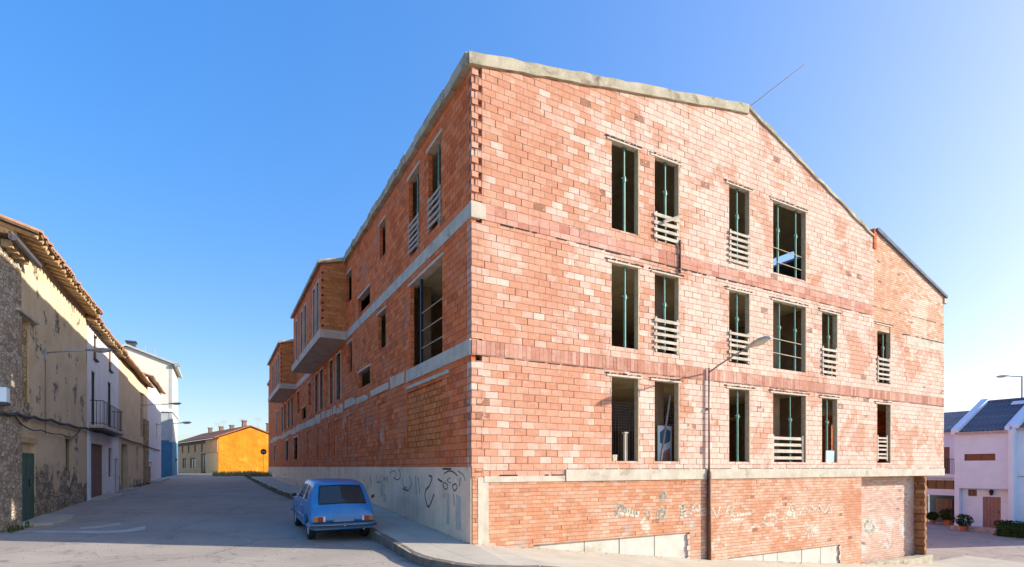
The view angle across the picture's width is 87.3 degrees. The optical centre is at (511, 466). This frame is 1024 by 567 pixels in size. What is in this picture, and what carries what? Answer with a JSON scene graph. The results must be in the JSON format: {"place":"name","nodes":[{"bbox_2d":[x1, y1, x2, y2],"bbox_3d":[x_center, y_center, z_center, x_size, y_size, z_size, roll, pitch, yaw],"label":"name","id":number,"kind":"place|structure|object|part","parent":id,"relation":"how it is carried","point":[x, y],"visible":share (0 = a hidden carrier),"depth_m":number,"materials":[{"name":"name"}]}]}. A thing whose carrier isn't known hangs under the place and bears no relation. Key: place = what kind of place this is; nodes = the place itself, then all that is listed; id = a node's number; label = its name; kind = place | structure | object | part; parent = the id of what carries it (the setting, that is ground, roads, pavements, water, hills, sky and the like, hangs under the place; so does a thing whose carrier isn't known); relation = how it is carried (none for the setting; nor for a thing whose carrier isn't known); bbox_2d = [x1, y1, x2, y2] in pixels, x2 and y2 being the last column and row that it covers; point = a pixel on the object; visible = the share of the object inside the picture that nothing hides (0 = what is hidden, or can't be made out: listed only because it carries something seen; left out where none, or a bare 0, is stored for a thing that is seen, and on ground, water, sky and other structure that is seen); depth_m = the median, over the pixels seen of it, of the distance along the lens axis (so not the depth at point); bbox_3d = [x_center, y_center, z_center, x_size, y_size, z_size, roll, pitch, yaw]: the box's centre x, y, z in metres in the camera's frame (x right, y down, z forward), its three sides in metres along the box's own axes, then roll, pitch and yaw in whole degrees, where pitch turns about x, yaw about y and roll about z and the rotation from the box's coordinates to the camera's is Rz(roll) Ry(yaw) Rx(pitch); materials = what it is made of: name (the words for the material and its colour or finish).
{"place":"outdoors","nodes":[
{"label":"outdoors","id":0,"kind":"place"},
{"bbox_2d":[0,473,1023,566],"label":"road","id":1,"kind":"structure","parent":0,"point":[181,504],"depth_m":13.93,"materials":[{"name":"grey asphalt"}]},
{"bbox_2d":[0,526,144,532],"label":"road patch","id":2,"kind":"object","parent":1,"relation":"on","point":[126,530],"visible":1,"depth_m":13.41,"materials":[{"name":"grey asphalt"}]},
{"bbox_2d":[1,481,149,532],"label":"weeds","id":3,"kind":"object","parent":1,"relation":"on","point":[13,528],"visible":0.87,"depth_m":13.61,"materials":[{"name":"green plant"}]},
{"bbox_2d":[81,523,120,528],"bbox_3d":[-11.035,1.594,14.480,0.473,0.028,1.368,0,0,15],"label":"road patch","id":4,"kind":"object","parent":1,"relation":"on","point":[100,526],"visible":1,"depth_m":14.37,"materials":[{"name":"grey asphalt"}]},
{"bbox_2d":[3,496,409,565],"bbox_3d":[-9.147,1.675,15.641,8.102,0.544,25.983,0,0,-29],"label":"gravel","id":5,"kind":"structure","parent":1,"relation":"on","point":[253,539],"depth_m":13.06,"materials":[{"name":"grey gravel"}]},
{"bbox_2d":[212,469,271,476],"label":"grass","id":6,"kind":"structure","parent":1,"relation":"on","point":[254,473],"depth_m":60.20,"materials":[{"name":"green plant"}]},
{"bbox_2d":[291,478,376,538],"bbox_3d":[-5.067,1.035,14.844,1.769,1.453,4.156,0,2,-29],"label":"parked car","id":7,"kind":"object","parent":1,"relation":"on","point":[330,504],"visible":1,"depth_m":13.40,"materials":[{"name":"blue paint"}]},
{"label":"side window","id":8,"kind":"part","parent":7,"relation":"part of","materials":[{"name":"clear glass"}]},
{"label":"side window","id":9,"kind":"part","parent":7,"relation":"part of","materials":[{"name":"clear glass"}]},
{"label":"rear window","id":10,"kind":"part","parent":7,"relation":"part of","materials":[{"name":"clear glass"}]},
{"bbox_2d":[926,511,938,523],"bbox_3d":[27.778,3.353,35.458,0.766,0.838,0.770,0,0,36],"label":"potted plant","id":11,"kind":"object","parent":1,"relation":"on","point":[929,516],"visible":0.98,"depth_m":35.32,"materials":[{"name":"green plant"}]},
{"bbox_2d":[938,508,953,524],"bbox_3d":[28.201,3.212,34.674,1.014,1.121,1.038,0,0,-29],"label":"potted plant","id":12,"kind":"object","parent":1,"relation":"on","point":[943,512],"visible":0.8,"depth_m":34.59,"materials":[{"name":"green plant"}]},
{"bbox_2d":[954,514,974,530],"bbox_3d":[26.801,3.289,31.821,0.944,1.036,0.950,0,0,-29],"label":"potted plant","id":13,"kind":"object","parent":1,"relation":"on","point":[963,524],"visible":1,"depth_m":31.70,"materials":[{"name":"green plant"}]},
{"bbox_2d":[994,519,1023,537],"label":"hedge","id":14,"kind":"object","parent":1,"relation":"on","point":[1005,528],"visible":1,"depth_m":29.24,"materials":[{"name":"green plant"}]},
{"bbox_2d":[996,375,1022,396],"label":"street lamp","id":15,"kind":"object","parent":1,"relation":"on","point":[1001,376],"visible":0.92,"depth_m":37.04,"materials":[{"name":"grey metal"}]},
{"bbox_2d":[0,0,1023,442],"label":"sky","id":16,"kind":"structure","parent":0,"point":[192,164],"materials":[{"name":"blue"}]},
{"bbox_2d":[250,476,1023,566],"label":"pavement","id":17,"kind":"structure","parent":0,"point":[415,536],"depth_m":13.04,"materials":[{"name":"concrete"}]},
{"bbox_2d":[371,502,923,564],"bbox_3d":[-3.272,2.546,22.566,16.632,2.706,36.064,0,0,-62],"label":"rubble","id":18,"kind":"object","parent":17,"relation":"on","point":[594,552],"visible":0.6,"depth_m":15.03,"materials":[{"name":"brick"}]},
{"bbox_2d":[706,336,770,559],"bbox_3d":[6.262,-0.304,14.933,0.325,6.287,2.073,0,0,-29],"label":"street lamp","id":19,"kind":"object","parent":17,"relation":"on","point":[763,340],"visible":0.98,"depth_m":15.72,"materials":[{"name":"metal"}]},
{"bbox_3d":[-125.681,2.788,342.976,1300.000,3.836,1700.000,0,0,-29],"label":"ground","id":20,"kind":"structure","parent":0,"visible":0},
{"bbox_2d":[0,226,41,531],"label":"stone house","id":21,"kind":"structure","parent":20,"relation":"on","point":[13,244],"depth_m":13.44,"materials":[{"name":"stone"}]},
{"bbox_2d":[0,387,10,405],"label":"meter box","id":22,"kind":"object","parent":21,"relation":"attached to","point":[4,396],"visible":1,"depth_m":12.92,"materials":[{"name":"white plastic"}]},
{"bbox_2d":[17,514,73,526],"bbox_3d":[-13.237,1.559,15.440,0.950,0.240,2.767,0,0,-29],"label":"doorstep","id":23,"kind":"object","parent":20,"relation":"on","point":[47,519],"visible":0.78,"depth_m":15.09,"materials":[{"name":"concrete"}]},
{"bbox_2d":[0,214,103,526],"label":"ochre house","id":24,"kind":"structure","parent":20,"relation":"on","point":[55,302],"depth_m":16.75,"materials":[{"name":"beige paint"}]},
{"bbox_2d":[22,453,33,521],"bbox_3d":[-13.569,0.642,14.976,0.065,2.055,1.469,0,0,-29],"label":"door","id":25,"kind":"structure","parent":24,"relation":"in","point":[27,458],"depth_m":15.06,"materials":[{"name":"green paint"}]},
{"bbox_2d":[15,416,80,437],"bbox_3d":[-14.559,-1.241,17.045,0.044,0.452,7.668,0,0,-29],"label":"wall cable","id":26,"kind":"object","parent":24,"relation":"attached to","point":[43,430],"depth_m":15.87,"materials":[{"name":"black rubber"}]},
{"bbox_2d":[44,347,112,433],"bbox_3d":[-13.590,-2.404,16.853,1.686,2.819,0.286,0,0,-29],"label":"street lamp","id":27,"kind":"object","parent":24,"relation":"attached to","point":[102,350],"visible":1,"depth_m":16.68,"materials":[{"name":"grey metal"}]},
{"bbox_2d":[85,312,128,500],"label":"white house","id":28,"kind":"structure","parent":20,"relation":"on","point":[103,413],"depth_m":24.57,"materials":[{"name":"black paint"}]},
{"bbox_2d":[91,371,93,424],"bbox_3d":[-17.980,-2.922,22.924,0.080,2.314,0.795,0,0,-29],"label":"balcony door","id":29,"kind":"structure","parent":28,"relation":"in","point":[92,374],"depth_m":23.19,"materials":[{"name":"black metal"}]},
{"bbox_2d":[93,337,98,362],"bbox_3d":[-18.122,-5.159,23.306,0.200,1.101,0.865,0,0,-29],"label":"window","id":30,"kind":"structure","parent":28,"relation":"in","point":[94,358],"depth_m":23.55,"materials":[{"name":"wood"}]},
{"bbox_2d":[91,443,101,497],"bbox_3d":[-18.526,0.228,23.826,0.040,2.478,3.041,0,0,-29],"label":"door","id":31,"kind":"structure","parent":28,"relation":"in","point":[96,450],"depth_m":24.06,"materials":[{"name":"brown wood"}]},
{"bbox_2d":[108,383,109,426],"bbox_3d":[-19.887,-2.960,26.386,0.080,2.390,0.957,0,0,-29],"label":"balcony door","id":32,"kind":"structure","parent":28,"relation":"in","point":[108,383],"depth_m":26.61,"materials":[{"name":"brown wood"}]},
{"bbox_2d":[109,352,113,372],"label":"window","id":33,"kind":"structure","parent":28,"relation":"in","point":[110,370],"depth_m":26.84,"materials":[{"name":"wood"}]},
{"bbox_2d":[91,493,124,499],"bbox_3d":[-18.167,1.372,24.251,0.799,0.213,3.827,0,0,-29],"label":"doorstep","id":34,"kind":"object","parent":20,"relation":"on","point":[109,495],"visible":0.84,"depth_m":23.72,"materials":[{"name":"concrete"}]},
{"bbox_2d":[120,488,136,490],"bbox_3d":[-21.798,1.324,30.547,0.500,0.202,2.889,0,0,-29],"label":"doorstep","id":35,"kind":"object","parent":20,"relation":"on","point":[127,489],"visible":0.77,"depth_m":29.47,"materials":[{"name":"concrete"}]},
{"bbox_2d":[119,356,154,490],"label":"grey ochre house","id":36,"kind":"structure","parent":20,"relation":"on","point":[134,383],"depth_m":33.58,"materials":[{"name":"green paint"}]},
{"bbox_2d":[0,411,159,450],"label":"wall cable","id":37,"kind":"object","parent":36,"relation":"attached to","point":[4,413],"depth_m":17.53,"materials":[{"name":"black rubber"}]},
{"bbox_2d":[141,402,181,408],"bbox_3d":[-24.652,-3.576,37.734,2.412,2.044,0.338,0,0,-29],"label":"street lamp","id":38,"kind":"object","parent":36,"relation":"attached to","point":[176,403],"visible":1,"depth_m":37.91,"materials":[{"name":"grey metal"}]},
{"bbox_2d":[121,340,182,476],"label":"tall building","id":39,"kind":"structure","parent":20,"relation":"on","point":[166,373],"depth_m":58.24,"materials":[{"name":"white paint"}]},
{"bbox_2d":[143,372,165,480],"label":"white house","id":40,"kind":"structure","parent":20,"relation":"on","point":[153,411],"depth_m":45.39,"materials":[{"name":"paint"}]},
{"bbox_2d":[156,421,191,426],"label":"street lamp","id":41,"kind":"object","parent":40,"relation":"attached to","point":[186,422],"visible":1,"depth_m":47.59,"materials":[{"name":"grey metal"}]},
{"bbox_2d":[149,478,169,482],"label":"doorstep","id":42,"kind":"object","parent":20,"relation":"on","point":[158,480],"visible":0.71,"depth_m":43.60,"materials":[{"name":"concrete"}]},
{"bbox_2d":[178,417,267,473],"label":"orange building","id":43,"kind":"structure","parent":20,"relation":"on","point":[231,448],"depth_m":73.10,"materials":[{"name":"paint"}]},
{"bbox_2d":[183,458,185,467],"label":"shop window","id":44,"kind":"structure","parent":43,"relation":"in","point":[184,459],"depth_m":84.58,"materials":[{"name":"glass"}]},
{"bbox_2d":[191,458,195,467],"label":"shop window","id":45,"kind":"structure","parent":43,"relation":"in","point":[193,460],"depth_m":80.10,"materials":[{"name":"glass"}]},
{"bbox_2d":[201,454,205,472],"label":"shop window","id":46,"kind":"structure","parent":43,"relation":"in","point":[203,455],"depth_m":75.80,"materials":[{"name":"glass"}]},
{"bbox_2d":[260,449,266,471],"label":"round sign","id":47,"kind":"object","parent":20,"relation":"on","point":[263,451],"visible":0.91,"depth_m":56.84,"materials":[{"name":"metal"}]},
{"bbox_2d":[244,476,556,566],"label":"kerb","id":48,"kind":"structure","parent":20,"relation":"on","point":[392,544],"depth_m":10.91,"materials":[{"name":"concrete"}]},
{"bbox_2d":[244,475,290,495],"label":"weeds","id":49,"kind":"object","parent":48,"relation":"on","point":[287,493],"visible":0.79,"depth_m":33.83,"materials":[{"name":"green plant"}]},
{"bbox_2d":[267,51,947,563],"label":"brick building","id":50,"kind":"structure","parent":20,"relation":"on","point":[491,417],"depth_m":15.89,"materials":[{"name":"brick"}]},
{"bbox_2d":[308,430,311,459],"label":"bricked up window","id":51,"kind":"structure","parent":50,"relation":"in","point":[309,432],"depth_m":33.65,"materials":[{"name":"brick"}]},
{"bbox_2d":[318,426,321,458],"bbox_3d":[-10.704,-1.350,30.238,0.155,1.820,1.622,0,0,-29],"label":"bricked up window","id":52,"kind":"structure","parent":50,"relation":"in","point":[320,428],"depth_m":30.23,"materials":[{"name":"brick"}]},
{"bbox_2d":[329,423,330,457],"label":"bricked up window","id":53,"kind":"structure","parent":50,"relation":"in","point":[329,423],"depth_m":27.69,"materials":[{"name":"brick"}]},
{"bbox_2d":[335,419,340,457],"bbox_3d":[-8.305,-1.350,25.873,0.155,1.820,1.693,0,0,-29],"label":"bricked up window","id":54,"kind":"structure","parent":50,"relation":"in","point":[337,423],"depth_m":25.75,"materials":[{"name":"brick"}]},
{"bbox_2d":[348,415,351,456],"bbox_3d":[-7.015,-1.350,23.527,0.155,1.820,0.989,0,0,-29],"label":"bricked up window","id":55,"kind":"structure","parent":50,"relation":"in","point":[349,417],"depth_m":23.44,"materials":[{"name":"brick"}]},
{"bbox_2d":[379,402,384,453],"bbox_3d":[-4.474,-1.350,18.904,0.155,1.820,0.912,0,0,-29],"label":"bricked up window","id":56,"kind":"structure","parent":50,"relation":"in","point":[381,406],"depth_m":18.90,"materials":[{"name":"brick"}]},
{"bbox_2d":[407,213,418,256],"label":"slatted guard","id":57,"kind":"object","parent":50,"relation":"attached to","point":[413,231],"visible":1,"depth_m":15.65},
{"bbox_2d":[417,174,418,248],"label":"telescopic prop","id":58,"kind":"object","parent":50,"relation":"on","point":[417,199],"visible":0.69,"depth_m":15.78,"materials":[{"name":"green paint"}]},
{"bbox_2d":[408,380,441,451],"bbox_3d":[-2.385,-1.350,15.102,0.155,1.820,2.956,0,0,-29],"label":"bricked up window","id":59,"kind":"structure","parent":50,"relation":"in","point":[424,403],"depth_m":15.00,"materials":[{"name":"brick"}]},
{"bbox_2d":[420,279,441,362],"bbox_3d":[-2.158,-4.148,14.633,0.070,2.477,1.895,0,0,-29],"label":"rod guard","id":60,"kind":"object","parent":50,"relation":"on","point":[421,321],"visible":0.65,"depth_m":15.41,"materials":[{"name":"black metal"}]},
{"bbox_2d":[427,184,440,232],"bbox_3d":[-2.063,-6.833,14.235,0.070,0.927,1.019,0,0,-29],"label":"slatted guard","id":61,"kind":"object","parent":50,"relation":"attached to","point":[431,217],"visible":1,"depth_m":14.15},
{"bbox_2d":[438,145,439,223],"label":"telescopic prop","id":62,"kind":"object","parent":50,"relation":"on","point":[438,173],"visible":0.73,"depth_m":14.29,"materials":[{"name":"green paint"}]},
{"bbox_2d":[612,455,616,460],"bbox_3d":[2.714,-0.237,14.355,0.152,0.177,0.148,0,0,-29],"label":"concrete block","id":63,"kind":"object","parent":50,"relation":"on","point":[614,457],"depth_m":14.28,"materials":[{"name":"grey concrete"}]},
{"bbox_2d":[621,147,627,230],"bbox_3d":[3.019,-7.436,14.468,0.203,2.305,0.120,0,0,-29],"label":"telescopic prop","id":64,"kind":"object","parent":50,"relation":"on","point":[623,178],"visible":0.89,"depth_m":14.44,"materials":[{"name":"green paint"}]},
{"bbox_2d":[622,266,627,347],"bbox_3d":[3.040,-4.282,14.479,0.203,2.197,0.120,0,0,-29],"label":"telescopic prop","id":65,"kind":"object","parent":50,"relation":"on","point":[624,318],"visible":0.89,"depth_m":14.45,"materials":[{"name":"green paint"}]},
{"bbox_2d":[622,432,628,460],"bbox_3d":[3.075,-0.548,14.550,0.140,0.789,0.110,0,0,-29],"label":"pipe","id":66,"kind":"object","parent":50,"relation":"on","point":[625,446],"visible":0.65,"depth_m":14.52,"materials":[{"name":"grey metal"}]},
{"bbox_2d":[613,402,673,460],"bbox_3d":[4.089,-1.017,16.289,2.612,1.769,0.015,0,0,-29],"label":"wire mesh","id":67,"kind":"object","parent":50,"relation":"on","point":[629,419],"visible":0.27,"depth_m":15.94,"materials":[{"name":"black metal"}]},
{"bbox_2d":[657,425,671,460],"bbox_3d":[4.469,-0.667,15.713,0.540,1.070,0.036,0,0,-29],"label":"notice panel","id":68,"kind":"object","parent":50,"relation":"attached to","point":[667,453],"visible":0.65,"depth_m":15.71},
{"bbox_2d":[662,162,667,242],"bbox_3d":[4.328,-7.436,15.188,0.203,2.305,0.120,0,0,-29],"label":"telescopic prop","id":69,"kind":"object","parent":50,"relation":"on","point":[665,193],"visible":0.89,"depth_m":15.16,"materials":[{"name":"green paint"}]},
{"bbox_2d":[662,276,667,352],"bbox_3d":[4.305,-4.282,15.175,0.203,2.197,0.120,0,0,-29],"label":"telescopic prop","id":70,"kind":"object","parent":50,"relation":"on","point":[664,305],"visible":0.86,"depth_m":15.15,"materials":[{"name":"green paint"}]},
{"bbox_2d":[660,395,670,460],"bbox_3d":[4.383,-1.117,15.321,0.444,1.882,0.060,0,0,-32],"label":"leaning pole","id":71,"kind":"object","parent":50,"relation":"on","point":[665,427],"visible":1,"depth_m":15.30,"materials":[{"name":"metal"}]},
{"bbox_2d":[653,316,679,354],"bbox_3d":[4.332,-3.674,15.036,0.996,0.977,0.074,0,0,-29],"label":"slatted guard","id":72,"kind":"object","parent":50,"relation":"attached to","point":[656,333],"visible":1,"depth_m":14.99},
{"bbox_2d":[654,211,682,246],"bbox_3d":[4.374,-6.708,15.014,1.037,0.911,0.152,0,0,-29],"label":"slatted guard","id":73,"kind":"object","parent":50,"relation":"attached to","point":[666,224],"visible":1,"depth_m":14.99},
{"bbox_2d":[678,240,681,272],"bbox_3d":[4.779,-5.972,15.255,0.090,0.931,0.073,0,0,-29],"label":"downpipe","id":74,"kind":"object","parent":50,"relation":"attached to","point":[680,269],"visible":1,"depth_m":15.23,"materials":[{"name":"metal"}]},
{"bbox_2d":[734,189,739,259],"bbox_3d":[6.963,-7.436,16.636,0.203,2.305,0.120,0,0,-29],"label":"telescopic prop","id":75,"kind":"object","parent":50,"relation":"on","point":[736,224],"visible":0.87,"depth_m":16.61,"materials":[{"name":"green paint"}]},
{"bbox_2d":[734,293,739,362],"bbox_3d":[6.963,-4.282,16.636,0.203,2.197,0.120,0,0,-29],"label":"telescopic prop","id":76,"kind":"object","parent":50,"relation":"on","point":[736,329],"visible":0.87,"depth_m":16.61,"materials":[{"name":"green paint"}]},
{"bbox_2d":[735,390,739,461],"bbox_3d":[6.991,-1.270,16.651,0.203,2.234,0.120,0,0,-29],"label":"telescopic prop","id":77,"kind":"object","parent":50,"relation":"on","point":[737,416],"visible":1,"depth_m":16.63,"materials":[{"name":"green paint"}]},
{"bbox_2d":[728,229,750,268],"bbox_3d":[6.992,-6.701,16.498,1.020,1.049,0.073,0,0,-29],"label":"slatted guard","id":78,"kind":"object","parent":50,"relation":"attached to","point":[747,248],"visible":1,"depth_m":16.46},
{"bbox_2d":[728,330,750,363],"bbox_3d":[6.990,-3.685,16.496,0.992,0.944,0.074,0,0,-29],"label":"slatted guard","id":79,"kind":"object","parent":50,"relation":"attached to","point":[747,353],"visible":0.85,"depth_m":16.46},
{"bbox_2d":[775,204,779,272],"bbox_3d":[8.708,-7.436,17.595,0.203,2.305,0.120,0,0,-29],"label":"telescopic prop","id":80,"kind":"object","parent":50,"relation":"on","point":[777,246],"visible":0.9,"depth_m":17.57,"materials":[{"name":"green paint"}]},
{"bbox_2d":[751,65,804,105],"bbox_3d":[8.618,-12.378,17.431,2.878,2.398,0.034,0,0,-29],"label":"steel rod","id":81,"kind":"object","parent":50,"relation":"on","point":[777,85],"visible":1,"depth_m":17.41,"materials":[{"name":"black metal"}]},
{"bbox_2d":[776,302,780,368],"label":"telescopic prop","id":82,"kind":"object","parent":50,"relation":"on","point":[778,327],"visible":0.9,"depth_m":17.61,"materials":[{"name":"green paint"}]},
{"bbox_2d":[773,247,802,270],"bbox_3d":[9.124,-6.875,17.755,1.656,0.515,0.029,0,0,-29],"label":"rod guard","id":83,"kind":"object","parent":50,"relation":"attached to","point":[789,253],"visible":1,"depth_m":17.75,"materials":[{"name":"metal"}]},
{"bbox_2d":[773,338,802,358],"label":"rod guard","id":84,"kind":"object","parent":50,"relation":"attached to","point":[790,342],"visible":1,"depth_m":17.75,"materials":[{"name":"metal"}]},
{"bbox_2d":[773,434,803,461],"bbox_3d":[9.103,-0.600,17.725,1.744,0.891,0.052,0,0,-29],"label":"slatted guard","id":85,"kind":"object","parent":50,"relation":"attached to","point":[801,445],"visible":1,"depth_m":17.74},
{"bbox_2d":[787,395,791,461],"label":"telescopic prop","id":86,"kind":"object","parent":50,"relation":"on","point":[789,419],"visible":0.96,"depth_m":17.88,"materials":[{"name":"green paint"}]},
{"bbox_2d":[793,306,796,370],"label":"telescopic prop","id":87,"kind":"object","parent":50,"relation":"on","point":[794,349],"visible":0.89,"depth_m":18.00,"materials":[{"name":"green paint"}]},
{"bbox_2d":[793,210,797,277],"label":"telescopic prop","id":88,"kind":"object","parent":50,"relation":"on","point":[795,234],"visible":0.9,"depth_m":18.02,"materials":[{"name":"green paint"}]},
{"bbox_2d":[825,399,828,449],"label":"telescopic prop","id":89,"kind":"object","parent":50,"relation":"on","point":[826,422],"visible":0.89,"depth_m":18.88,"materials":[{"name":"green paint"}]},
{"bbox_2d":[826,314,830,375],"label":"telescopic prop","id":90,"kind":"object","parent":50,"relation":"on","point":[828,336],"visible":0.88,"depth_m":18.92,"materials":[{"name":"green paint"}]},
{"bbox_2d":[825,450,833,461],"bbox_3d":[11.170,-0.360,18.865,0.503,0.429,0.044,0,0,-29],"label":"plastic sheet","id":91,"kind":"object","parent":50,"relation":"on","point":[829,456],"visible":1,"depth_m":18.83,"materials":[{"name":"white plastic"}]},
{"bbox_2d":[822,346,838,376],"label":"slatted guard","id":92,"kind":"object","parent":50,"relation":"attached to","point":[835,362],"visible":1,"depth_m":18.72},
{"bbox_2d":[877,435,887,460],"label":"slatted guard","id":93,"kind":"object","parent":50,"relation":"attached to","point":[886,449],"visible":1,"depth_m":20.47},
{"bbox_2d":[881,333,884,382],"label":"telescopic prop","id":94,"kind":"object","parent":50,"relation":"on","point":[882,348],"visible":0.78,"depth_m":20.63,"materials":[{"name":"green paint"}]},
{"bbox_2d":[877,356,891,382],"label":"slatted guard","id":95,"kind":"object","parent":50,"relation":"attached to","point":[884,364],"visible":1,"depth_m":20.39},
{"bbox_2d":[926,411,968,522],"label":"terraced house","id":96,"kind":"structure","parent":20,"relation":"on","point":[940,490],"depth_m":35.93,"materials":[{"name":"white paint"}]},
{"bbox_2d":[927,480,953,488],"bbox_3d":[28.820,1.191,35.402,0.090,0.584,2.533,0,0,-29],"label":"window","id":97,"kind":"structure","parent":96,"relation":"in","point":[931,484],"depth_m":35.81,"materials":[{"name":"brown wood"}]},
{"bbox_2d":[936,498,952,522],"bbox_3d":[29.192,2.966,36.241,0.050,1.628,0.912,0,0,-29],"label":"garage door","id":98,"kind":"structure","parent":96,"relation":"in","point":[941,504],"depth_m":36.31,"materials":[{"name":"brown wood"}]},
{"bbox_2d":[944,447,949,473],"bbox_3d":[28.759,-0.428,35.606,0.040,1.755,0.579,0,0,-29],"label":"balcony door","id":99,"kind":"structure","parent":96,"relation":"in","point":[946,449],"depth_m":35.48,"materials":[{"name":"brown wood"}]},
{"bbox_2d":[950,397,1023,532],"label":"terraced house","id":100,"kind":"structure","parent":20,"relation":"on","point":[980,429],"depth_m":32.10,"materials":[{"name":"white paint"}]},
{"bbox_2d":[968,489,976,495],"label":"window","id":101,"kind":"structure","parent":100,"relation":"in","point":[971,492],"depth_m":32.51,"materials":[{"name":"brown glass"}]},
{"bbox_2d":[965,454,994,460],"bbox_3d":[27.866,-0.568,31.938,0.080,0.406,1.482,0,0,-29],"label":"window","id":102,"kind":"structure","parent":100,"relation":"in","point":[968,457],"depth_m":31.91,"materials":[{"name":"brown wood"}]},
{"bbox_2d":[983,497,1000,527],"bbox_3d":[28.366,2.728,31.706,0.070,1.903,0.832,0,0,-29],"label":"door","id":103,"kind":"structure","parent":100,"relation":"in","point":[991,505],"depth_m":31.72,"materials":[{"name":"brown wood"}]},
{"bbox_2d":[1008,429,1017,522],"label":"party wall","id":104,"kind":"structure","parent":20,"relation":"on","point":[1012,474],"depth_m":30.21,"materials":[{"name":"white paint"}]},
{"bbox_2d":[1010,409,1023,522],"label":"terraced house","id":105,"kind":"structure","parent":20,"relation":"on","point":[1017,423],"depth_m":30.27,"materials":[{"name":"white paint"}]}
]}

